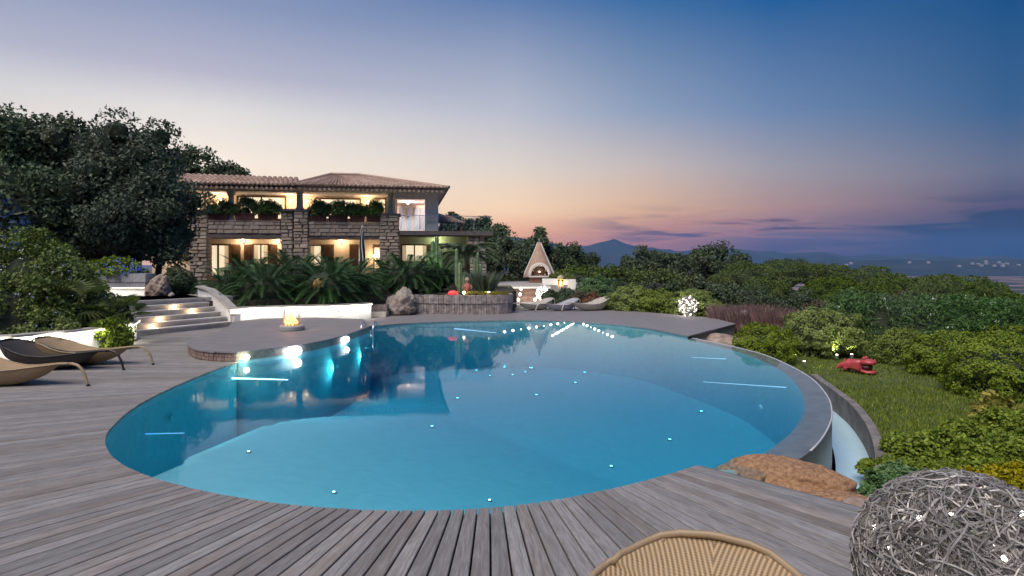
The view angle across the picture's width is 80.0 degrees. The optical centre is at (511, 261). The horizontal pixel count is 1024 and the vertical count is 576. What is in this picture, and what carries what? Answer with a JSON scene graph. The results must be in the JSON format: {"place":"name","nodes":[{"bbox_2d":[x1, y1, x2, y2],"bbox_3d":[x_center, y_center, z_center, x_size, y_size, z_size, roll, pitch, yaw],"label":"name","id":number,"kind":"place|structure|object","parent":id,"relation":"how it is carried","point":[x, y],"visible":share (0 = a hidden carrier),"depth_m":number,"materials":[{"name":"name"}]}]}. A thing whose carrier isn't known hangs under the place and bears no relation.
{"place":"outdoors","nodes":[
{"label":"outdoors","id":0,"kind":"place"},
{"bbox_2d":[237,332,369,436],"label":"pool wall","id":1,"kind":"structure","parent":0,"point":[317,384],"depth_m":13.30,"materials":[{"name":"tile"}]},
{"bbox_2d":[105,364,528,528],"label":"pool wall","id":2,"kind":"structure","parent":0,"point":[203,409],"depth_m":9.97,"materials":[{"name":"tile"}]},
{"bbox_2d":[194,274,528,328],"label":"garden ground","id":3,"kind":"structure","parent":0,"point":[374,299],"depth_m":22.21,"materials":[{"name":"soil"}]},
{"bbox_2d":[0,101,78,175],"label":"oak tree","id":4,"kind":"object","parent":3,"relation":"on","point":[12,132],"visible":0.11,"depth_m":22.90,"materials":[{"name":"green plant"}]},
{"bbox_2d":[0,137,78,235],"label":"oak tree","id":5,"kind":"object","parent":3,"relation":"on","point":[16,162],"visible":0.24,"depth_m":21.81,"materials":[{"name":"green plant"}]},
{"bbox_2d":[0,160,113,265],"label":"oak tree","id":6,"kind":"object","parent":3,"relation":"on","point":[24,197],"visible":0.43,"depth_m":20.12,"materials":[{"name":"green plant"}]},
{"bbox_2d":[20,110,131,253],"bbox_3d":[-17.777,-2.422,25.025,5.448,7.809,5.076,0,0,0],"label":"oak tree","id":7,"kind":"object","parent":3,"relation":"on","point":[56,137],"visible":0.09,"depth_m":23.57,"materials":[{"name":"green plant"}]},
{"bbox_2d":[13,172,170,261],"bbox_3d":[-14.733,-0.895,22.268,4.775,4.727,4.629,0,0,0],"label":"olive tree","id":8,"kind":"object","parent":3,"relation":"on","point":[111,220],"visible":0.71,"depth_m":21.08,"materials":[{"name":"green plant"}]},
{"bbox_2d":[61,104,215,268],"bbox_3d":[-14.222,-2.177,23.530,5.212,7.300,4.526,0,0,-19],"label":"olive tree","id":9,"kind":"object","parent":3,"relation":"on","point":[147,159],"visible":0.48,"depth_m":22.39,"materials":[{"name":"green plant"}]},
{"bbox_2d":[130,180,196,275],"bbox_3d":[-13.226,-0.873,22.858,2.786,4.692,2.883,0,0,0],"label":"olive tree","id":10,"kind":"object","parent":3,"relation":"on","point":[168,238],"visible":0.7,"depth_m":22.32,"materials":[{"name":"green plant"}]},
{"bbox_2d":[162,265,197,294],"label":"ball shrub","id":11,"kind":"object","parent":3,"relation":"on","point":[182,282],"visible":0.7,"depth_m":21.32,"materials":[{"name":"green plant"}]},
{"bbox_2d":[123,293,239,300],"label":"path","id":12,"kind":"structure","parent":3,"relation":"on","point":[230,297],"depth_m":20.07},
{"bbox_2d":[99,273,155,295],"bbox_3d":[-13.065,0.810,20.650,1.670,0.800,0.600,0,0,0],"label":"stone planter","id":13,"kind":"object","parent":12,"relation":"on","point":[128,284],"visible":0.75,"depth_m":20.37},
{"bbox_2d":[88,254,149,276],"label":"blue flower shrub","id":14,"kind":"object","parent":13,"relation":"in","point":[113,265],"visible":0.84,"depth_m":20.46,"materials":[{"name":"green plant"}]},
{"bbox_2d":[173,143,218,173],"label":"oak tree","id":15,"kind":"object","parent":3,"relation":"on","point":[190,155],"visible":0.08,"depth_m":45.08,"materials":[{"name":"green plant"}]},
{"bbox_2d":[196,286,240,321],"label":"stair side wall","id":16,"kind":"structure","parent":3,"relation":"on","point":[221,302],"depth_m":19.62,"materials":[{"name":"paint"}]},
{"bbox_2d":[191,263,253,295],"bbox_3d":[-10.087,0.882,21.596,2.592,1.643,2.704,0,0,0],"label":"cycad","id":17,"kind":"object","parent":3,"relation":"on","point":[217,284],"visible":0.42,"depth_m":21.11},
{"bbox_2d":[195,157,251,175],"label":"oak tree","id":18,"kind":"object","parent":3,"relation":"on","point":[222,168],"visible":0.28,"depth_m":44.29,"materials":[{"name":"green plant"}]},
{"bbox_2d":[220,255,308,306],"bbox_3d":[-8.581,0.797,21.142,3.333,2.003,3.275,0,0,0],"label":"cycad","id":19,"kind":"object","parent":3,"relation":"on","point":[263,287],"visible":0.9,"depth_m":20.53,"materials":[{"name":"plant"}]},
{"bbox_2d":[262,248,332,296],"bbox_3d":[-8.117,0.519,23.038,3.327,2.043,3.215,0,0,0],"label":"cycad","id":20,"kind":"object","parent":3,"relation":"on","point":[291,270],"visible":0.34,"depth_m":22.41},
{"bbox_2d":[152,173,492,285],"bbox_3d":[-11.084,-1.835,36.335,18.921,6.988,10.168,0,0,-10],"label":"villa","id":21,"kind":"object","parent":3,"relation":"on","point":[295,230],"visible":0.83,"depth_m":33.13,"materials":[{"name":"stone"}]},
{"bbox_2d":[211,244,230,276],"bbox_3d":[-16.338,-0.045,33.923,1.306,1.871,0.075,0,0,-10],"label":"door","id":22,"kind":"structure","parent":21,"relation":"in","point":[218,261],"depth_m":33.95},
{"bbox_2d":[229,195,264,220],"bbox_3d":[-13.975,-2.857,31.999,1.909,1.401,1.322,0,0,-10],"label":"balcony trough","id":23,"kind":"object","parent":21,"relation":"on","point":[240,212],"visible":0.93,"depth_m":31.86,"materials":[{"name":"ceramic"}]},
{"bbox_2d":[250,198,282,220],"bbox_3d":[-12.907,-2.775,32.157,1.762,1.209,1.401,0,0,-10],"label":"balcony trough","id":24,"kind":"object","parent":21,"relation":"on","point":[271,211],"visible":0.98,"depth_m":32.03,"materials":[{"name":"ceramic"}]},
{"bbox_2d":[318,200,353,221],"bbox_3d":[-9.438,-2.745,32.768,1.939,1.239,1.382,0,0,-10],"label":"balcony trough","id":25,"kind":"object","parent":21,"relation":"on","point":[337,209],"visible":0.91,"depth_m":32.60,"materials":[{"name":"ceramic"}]},
{"bbox_2d":[286,256,368,311],"bbox_3d":[-6.594,0.792,21.721,3.155,1.954,3.113,0,0,0],"label":"cycad","id":26,"kind":"object","parent":3,"relation":"on","point":[328,285],"visible":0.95,"depth_m":21.14,"materials":[{"name":"plant"}]},
{"bbox_2d":[322,257,389,303],"bbox_3d":[-6.023,0.712,22.785,2.920,1.782,2.903,0,0,0],"label":"cycad","id":27,"kind":"object","parent":3,"relation":"on","point":[369,286],"visible":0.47,"depth_m":22.43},
{"bbox_2d":[368,251,450,294],"bbox_3d":[-4.220,0.539,24.797,3.427,2.025,3.345,0,0,0],"label":"cycad","id":28,"kind":"object","parent":3,"relation":"on","point":[412,277],"visible":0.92,"depth_m":24.21,"materials":[{"name":"plant"}]},
{"bbox_2d":[419,257,461,291],"bbox_3d":[-3.078,0.591,25.765,2.668,1.619,2.654,0,0,0],"label":"cycad","id":29,"kind":"object","parent":3,"relation":"on","point":[448,276],"visible":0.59,"depth_m":25.31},
{"bbox_2d":[429,242,499,273],"bbox_3d":[-2.142,0.314,28.372,3.464,2.492,3.219,0,0,0],"label":"feather palm","id":30,"kind":"object","parent":3,"relation":"on","point":[466,252],"visible":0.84,"depth_m":28.13,"materials":[{"name":"green plant"}]},
{"bbox_2d":[483,230,533,280],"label":"tree","id":31,"kind":"object","parent":3,"relation":"on","point":[514,255],"visible":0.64,"depth_m":41.05,"materials":[{"name":"green plant"}]},
{"bbox_2d":[526,226,566,272],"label":"tree","id":32,"kind":"object","parent":3,"relation":"on","point":[556,257],"visible":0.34,"depth_m":49.71,"materials":[{"name":"green plant"}]},
{"bbox_2d":[515,302,604,310],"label":"oven terrace","id":33,"kind":"structure","parent":3,"relation":"on","point":[518,307],"depth_m":26.43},
{"bbox_2d":[497,281,580,291],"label":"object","id":34,"kind":"structure","parent":33,"relation":"on","point":[555,288],"depth_m":31.54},
{"bbox_2d":[523,238,553,282],"bbox_3d":[1.560,-0.060,35.042,1.854,2.560,1.396,0,0,0],"label":"garden oven","id":35,"kind":"object","parent":34,"relation":"on","point":[539,268],"visible":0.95,"depth_m":34.65,"materials":[{"name":"paint"}]},
{"bbox_2d":[575,274,616,294],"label":"rounded shrub","id":36,"kind":"object","parent":33,"relation":"on","point":[600,284],"visible":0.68,"depth_m":29.51,"materials":[{"name":"green plant"}]},
{"bbox_2d":[602,284,654,311],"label":"rounded shrub","id":37,"kind":"object","parent":3,"relation":"on","point":[624,298],"visible":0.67,"depth_m":24.66,"materials":[{"name":"green plant"}]},
{"bbox_2d":[632,287,679,313],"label":"rounded shrub","id":38,"kind":"object","parent":3,"relation":"on","point":[657,302],"visible":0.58,"depth_m":24.02,"materials":[{"name":"green plant"}]},
{"bbox_2d":[667,288,724,316],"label":"rounded shrub","id":39,"kind":"object","parent":3,"relation":"on","point":[701,297],"visible":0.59,"depth_m":23.12,"materials":[{"name":"green plant"}]},
{"bbox_2d":[428,524,553,575],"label":"deck frame","id":40,"kind":"object","parent":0,"point":[490,552],"visible":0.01,"depth_m":4.37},
{"bbox_2d":[0,327,1020,575],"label":"deck","id":41,"kind":"structure","parent":40,"relation":"on","point":[76,499],"depth_m":4.73,"materials":[{"name":"wood"}]},
{"bbox_2d":[0,357,89,385],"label":"sun lounger","id":42,"kind":"object","parent":41,"relation":"on","point":[11,372],"visible":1,"depth_m":9.74,"materials":[{"name":"beige wicker"}]},
{"bbox_2d":[0,338,124,369],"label":"sun lounger","id":43,"kind":"object","parent":41,"relation":"on","point":[17,350],"visible":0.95,"depth_m":11.20,"materials":[{"name":"black wicker"}]},
{"bbox_2d":[0,319,140,359],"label":"lit wall","id":44,"kind":"structure","parent":41,"relation":"on","point":[85,337],"depth_m":13.26,"materials":[{"name":"paint"}]},
{"bbox_2d":[30,336,153,364],"bbox_3d":[-8.117,1.737,11.876,2.411,0.536,0.740,0,0,4],"label":"sun lounger","id":45,"kind":"object","parent":41,"relation":"on","point":[60,344],"visible":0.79,"depth_m":11.80,"materials":[{"name":"beige wicker"}]},
{"bbox_2d":[88,314,137,348],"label":"flowering shrub","id":46,"kind":"object","parent":41,"relation":"on","point":[118,334],"visible":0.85,"depth_m":13.83,"materials":[{"name":"green plant"}]},
{"bbox_2d":[119,294,231,335],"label":"stairs","id":47,"kind":"structure","parent":41,"relation":"on","point":[180,317],"depth_m":18.17,"materials":[{"name":"stone"}]},
{"bbox_2d":[144,274,171,295],"bbox_3d":[-11.900,0.787,20.509,0.848,0.728,0.737,0,0,0],"label":"boulder","id":48,"kind":"object","parent":47,"relation":"on","point":[158,285],"visible":0.97,"depth_m":20.25,"materials":[{"name":"stone"}]},
{"bbox_2d":[209,327,369,360],"bbox_3d":[-5.730,1.913,15.932,3.964,0.165,7.396,0,0,-14],"label":"terrace base","id":49,"kind":"object","parent":41,"relation":"on","point":[279,352],"visible":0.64,"depth_m":13.25,"materials":[{"name":"stone"}]},
{"bbox_2d":[187,317,371,360],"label":"terrace","id":50,"kind":"structure","parent":49,"relation":"on","point":[231,340],"depth_m":14.61,"materials":[{"name":"stone"}]},
{"bbox_2d":[590,529,802,575],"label":"sun lounger","id":51,"kind":"object","parent":41,"relation":"on","point":[682,552],"visible":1,"depth_m":2.68,"materials":[{"name":"beige wicker"}]},
{"bbox_2d":[849,467,1023,575],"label":"ball lamp","id":52,"kind":"object","parent":41,"relation":"on","point":[884,508],"visible":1,"depth_m":2.82,"materials":[{"name":"wood"}]},
{"bbox_2d":[153,367,834,513],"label":"pool floor","id":53,"kind":"structure","parent":0,"point":[501,437],"depth_m":11.30,"materials":[{"name":"tile"}]},
{"bbox_2d":[0,265,1023,304],"bbox_3d":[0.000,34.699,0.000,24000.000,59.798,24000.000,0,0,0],"label":"ground","id":54,"kind":"structure","parent":0,"point":[1015,283],"depth_m":2035.52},
{"bbox_2d":[619,244,656,276],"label":"tree","id":55,"kind":"object","parent":54,"relation":"on","point":[641,262],"visible":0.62,"depth_m":90.83,"materials":[{"name":"green plant"}]},
{"bbox_2d":[636,267,676,289],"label":"bush","id":56,"kind":"object","parent":54,"relation":"on","point":[663,275],"visible":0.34,"depth_m":39.63,"materials":[{"name":"green plant"}]},
{"bbox_2d":[687,240,745,287],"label":"tree","id":57,"kind":"object","parent":54,"relation":"on","point":[704,265],"visible":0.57,"depth_m":71.54,"materials":[{"name":"green plant"}]},
{"bbox_2d":[690,274,742,303],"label":"bush","id":58,"kind":"object","parent":54,"relation":"on","point":[716,293],"visible":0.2,"depth_m":35.35,"materials":[{"name":"green plant"}]},
{"bbox_2d":[721,282,777,308],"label":"bush","id":59,"kind":"object","parent":54,"relation":"on","point":[748,296],"visible":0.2,"depth_m":32.76,"materials":[{"name":"green plant"}]},
{"bbox_2d":[705,259,797,289],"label":"umbrella pine","id":60,"kind":"object","parent":54,"relation":"on","point":[738,276],"visible":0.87,"depth_m":48.66,"materials":[{"name":"green plant"}]},
{"bbox_2d":[742,273,798,301],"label":"umbrella pine","id":61,"kind":"object","parent":54,"relation":"on","point":[776,287],"visible":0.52,"depth_m":42.94,"materials":[{"name":"green plant"}]},
{"bbox_2d":[745,258,829,287],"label":"umbrella pine","id":62,"kind":"object","parent":54,"relation":"on","point":[799,273],"visible":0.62,"depth_m":50.22,"materials":[{"name":"green plant"}]},
{"bbox_2d":[798,275,864,302],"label":"umbrella pine","id":63,"kind":"object","parent":54,"relation":"on","point":[822,288],"visible":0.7,"depth_m":45.05,"materials":[{"name":"green plant"}]},
{"bbox_2d":[827,265,897,288],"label":"umbrella pine","id":64,"kind":"object","parent":54,"relation":"on","point":[864,276],"visible":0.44,"depth_m":50.81,"materials":[{"name":"green plant"}]},
{"bbox_2d":[851,280,906,297],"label":"umbrella pine","id":65,"kind":"object","parent":54,"relation":"on","point":[877,286],"visible":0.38,"depth_m":44.26,"materials":[{"name":"green plant"}]},
{"bbox_2d":[864,272,920,293],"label":"umbrella pine","id":66,"kind":"object","parent":54,"relation":"on","point":[902,281],"visible":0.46,"depth_m":48.88,"materials":[{"name":"green plant"}]},
{"bbox_2d":[907,275,963,296],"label":"umbrella pine","id":67,"kind":"object","parent":54,"relation":"on","point":[925,286],"visible":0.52,"depth_m":48.44,"materials":[{"name":"green plant"}]},
{"bbox_2d":[919,273,1005,296],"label":"umbrella pine","id":68,"kind":"object","parent":54,"relation":"on","point":[959,280],"visible":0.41,"depth_m":50.62,"materials":[{"name":"green plant"}]},
{"bbox_2d":[949,281,1022,300],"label":"umbrella pine","id":69,"kind":"object","parent":54,"relation":"on","point":[999,286],"visible":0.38,"depth_m":48.93,"materials":[{"name":"green plant"}]},
{"bbox_2d":[0,0,1023,264],"label":"sky","id":70,"kind":"structure","parent":0,"point":[841,127],"materials":[{"name":"blue"}]},
{"bbox_2d":[370,321,687,395],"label":"pool wall","id":71,"kind":"structure","parent":0,"point":[660,358],"depth_m":20.01,"materials":[{"name":"tile"}]},
{"bbox_2d":[365,308,735,336],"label":"deck","id":72,"kind":"structure","parent":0,"point":[685,326],"depth_m":20.98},
{"bbox_2d":[226,302,372,320],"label":"lit wall","id":73,"kind":"structure","parent":72,"relation":"on","point":[354,310],"depth_m":20.18,"materials":[{"name":"paint"}]},
{"bbox_2d":[385,286,416,314],"bbox_3d":[-4.210,1.459,22.932,1.285,1.032,1.213,0,0,0],"label":"boulder","id":74,"kind":"object","parent":72,"relation":"on","point":[402,301],"visible":0.96,"depth_m":22.54,"materials":[{"name":"stone"}]},
{"bbox_2d":[414,293,512,314],"bbox_3d":[-1.848,1.631,23.749,3.807,0.738,1.701,0,0,0],"label":"curved planter","id":75,"kind":"object","parent":72,"relation":"on","point":[463,304],"visible":0.98,"depth_m":23.02,"materials":[{"name":"stone"}]},
{"bbox_2d":[460,269,505,291],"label":"grey grass","id":76,"kind":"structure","parent":75,"relation":"in","point":[478,282],"depth_m":24.34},
{"bbox_2d":[688,340,803,474],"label":"pool wall","id":77,"kind":"structure","parent":0,"point":[776,419],"depth_m":13.74,"materials":[{"name":"tile"}]},
{"bbox_2d":[503,236,1023,270],"bbox_3d":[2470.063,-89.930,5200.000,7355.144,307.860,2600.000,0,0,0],"label":"hills","id":78,"kind":"structure","parent":0,"point":[612,251],"depth_m":4849.64,"materials":[{"name":"blue"}]},
{"bbox_2d":[832,411,868,488],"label":"basin water","id":79,"kind":"structure","parent":0,"point":[849,451],"depth_m":9.01,"materials":[{"name":"liquid"}]},
{"bbox_2d":[687,259,1023,275],"bbox_3d":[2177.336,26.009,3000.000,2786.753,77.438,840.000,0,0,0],"label":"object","id":80,"kind":"structure","parent":0,"point":[914,267],"depth_m":2810.72,"materials":[{"name":"liquid"}]},
{"bbox_2d":[735,333,1023,467],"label":"lawn","id":81,"kind":"structure","parent":0,"point":[850,379],"depth_m":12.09,"materials":[{"name":"plant"}]},
{"bbox_2d":[724,303,795,332],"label":"purple grass","id":82,"kind":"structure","parent":81,"relation":"on","point":[741,318],"depth_m":20.03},
{"bbox_2d":[731,322,800,363],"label":"rounded shrub","id":83,"kind":"object","parent":81,"relation":"on","point":[764,340],"visible":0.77,"depth_m":14.67,"materials":[{"name":"green plant"}]},
{"bbox_2d":[779,305,873,359],"bbox_3d":[8.403,1.877,16.297,2.528,1.438,2.126,0,0,0],"label":"rounded shrub","id":84,"kind":"object","parent":81,"relation":"on","point":[819,333],"visible":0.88,"depth_m":15.73,"materials":[{"name":"green plant"}]},
{"bbox_2d":[811,374,885,466],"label":"basin wall","id":85,"kind":"structure","parent":81,"relation":"on","point":[852,413],"depth_m":9.95,"materials":[{"name":"concrete"}]},
{"bbox_2d":[820,286,890,337],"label":"oleander bush","id":86,"kind":"object","parent":81,"relation":"on","point":[838,303],"visible":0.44,"depth_m":19.63,"materials":[{"name":"green plant"}]},
{"bbox_2d":[836,356,876,374],"bbox_3d":[7.707,2.303,13.681,0.352,0.388,0.809,0,0,-44],"label":"red sculpture","id":87,"kind":"object","parent":81,"relation":"on","point":[865,364],"visible":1,"depth_m":13.50,"materials":[{"name":"paint"}]},
{"bbox_2d":[848,290,932,339],"bbox_3d":[11.926,1.777,19.405,2.858,1.743,2.642,0,0,0],"label":"oleander bush","id":88,"kind":"object","parent":81,"relation":"on","point":[887,314],"visible":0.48,"depth_m":18.85,"materials":[{"name":"green plant"}]},
{"bbox_2d":[870,327,927,365],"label":"rounded shrub","id":89,"kind":"object","parent":81,"relation":"on","point":[888,347],"visible":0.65,"depth_m":14.81,"materials":[{"name":"green plant"}]},
{"bbox_2d":[886,289,967,335],"bbox_3d":[12.741,1.743,18.989,2.956,1.836,2.910,0,0,0],"label":"oleander bush","id":90,"kind":"object","parent":81,"relation":"on","point":[925,300],"visible":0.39,"depth_m":18.49,"materials":[{"name":"green plant"}]},
{"bbox_2d":[854,425,1021,478],"bbox_3d":[5.121,2.339,7.271,1.843,0.718,1.578,0,0,0],"label":"shrub","id":91,"kind":"object","parent":81,"relation":"on","point":[954,449],"visible":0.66,"depth_m":7.19,"materials":[{"name":"green plant"}]},
{"bbox_2d":[900,329,990,377],"bbox_3d":[9.758,2.052,13.551,2.005,1.077,1.668,0,0,0],"label":"rounded shrub","id":92,"kind":"object","parent":81,"relation":"on","point":[924,354],"visible":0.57,"depth_m":13.37,"materials":[{"name":"green plant"}]},
{"bbox_2d":[917,289,1009,336],"bbox_3d":[13.613,1.757,18.602,3.155,1.802,2.712,0,0,0],"label":"oleander bush","id":93,"kind":"object","parent":81,"relation":"on","point":[955,301],"visible":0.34,"depth_m":18.08,"materials":[{"name":"green plant"}]},
{"bbox_2d":[923,405,1023,461],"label":"shrub","id":94,"kind":"object","parent":81,"relation":"on","point":[1007,444],"visible":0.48,"depth_m":7.84,"materials":[{"name":"green plant"}]},
{"bbox_2d":[936,332,1023,403],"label":"rounded shrub","id":95,"kind":"object","parent":81,"relation":"on","point":[984,366],"visible":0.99,"depth_m":11.10,"materials":[{"name":"green plant"}]},
{"bbox_2d":[937,461,1023,534],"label":"shrub","id":96,"kind":"object","parent":81,"relation":"on","point":[1013,475],"visible":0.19,"depth_m":6.14,"materials":[{"name":"yellow plant"}]},
{"bbox_2d":[955,293,1022,337],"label":"oleander bush","id":97,"kind":"object","parent":81,"relation":"on","point":[989,310],"visible":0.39,"depth_m":17.78,"materials":[{"name":"green plant"}]},
{"bbox_2d":[967,389,1022,425],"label":"shrub","id":98,"kind":"object","parent":81,"relation":"on","point":[985,399],"visible":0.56,"depth_m":9.47,"materials":[{"name":"green plant"}]},
{"bbox_2d":[974,323,1023,347],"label":"rounded shrub","id":99,"kind":"object","parent":81,"relation":"on","point":[1002,330],"visible":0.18,"depth_m":13.95,"materials":[{"name":"green plant"}]},
{"bbox_2d":[985,296,1023,335],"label":"oleander bush","id":100,"kind":"object","parent":81,"relation":"on","point":[1015,312],"visible":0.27,"depth_m":17.44,"materials":[{"name":"green plant"}]},
{"bbox_2d":[857,459,922,496],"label":"shrub","id":101,"kind":"object","parent":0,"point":[880,476],"visible":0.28,"depth_m":6.49,"materials":[{"name":"green plant"}]},
{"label":"pool water","id":102,"kind":"structure","parent":0,"visible":0},
{"bbox_2d":[688,338,831,469],"bbox_3d":[4.335,2.680,10.861,1.865,1.240,10.932,0,0,14],"label":"overflow rim","id":103,"kind":"object","parent":102,"relation":"in","point":[801,439],"visible":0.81,"depth_m":7.82,"materials":[{"name":"stone"}]},
{"bbox_2d":[715,454,857,493],"bbox_3d":[2.688,2.159,6.072,1.345,0.381,0.731,0,0,28],"label":"boulder","id":104,"kind":"object","parent":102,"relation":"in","point":[793,473],"visible":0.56,"depth_m":5.88,"materials":[{"name":"orange stone"}]},
{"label":"shrub bed","id":105,"kind":"structure","parent":0,"visible":0},
{"bbox_2d":[0,312,80,336],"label":"flowering shrub","id":106,"kind":"object","parent":105,"relation":"on","point":[71,325],"visible":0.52,"depth_m":13.21,"materials":[{"name":"green plant"}]},
{"bbox_2d":[0,269,82,334],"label":"flowering shrub","id":107,"kind":"object","parent":105,"relation":"on","point":[17,309],"visible":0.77,"depth_m":13.38,"materials":[{"name":"green plant"}]},
{"bbox_2d":[0,225,105,290],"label":"flowering shrub","id":108,"kind":"object","parent":105,"relation":"on","point":[28,246],"visible":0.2,"depth_m":15.43,"materials":[{"name":"green plant"}]},
{"bbox_2d":[7,246,112,308],"bbox_3d":[-11.106,0.699,14.845,2.487,2.168,2.285,0,0,-38],"label":"flowering shrub","id":109,"kind":"object","parent":105,"relation":"on","point":[54,265],"visible":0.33,"depth_m":14.71,"materials":[{"name":"green plant"}]},
{"bbox_2d":[11,273,120,321],"bbox_3d":[-10.463,1.002,14.342,2.275,1.496,2.038,0,0,0],"label":"bush","id":110,"kind":"object","parent":105,"relation":"on","point":[87,287],"visible":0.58,"depth_m":14.00,"materials":[{"name":"green plant"}]},
{"bbox_2d":[71,289,137,332],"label":"flowering shrub","id":111,"kind":"object","parent":105,"relation":"on","point":[94,298],"visible":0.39,"depth_m":14.51,"materials":[{"name":"green plant"}]},
{"bbox_2d":[79,294,150,324],"bbox_3d":[-9.491,1.346,14.526,1.540,1.109,1.470,0,0,0],"label":"fan palm","id":112,"kind":"object","parent":105,"relation":"on","point":[133,299],"visible":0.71,"depth_m":14.40,"materials":[{"name":"green plant"}]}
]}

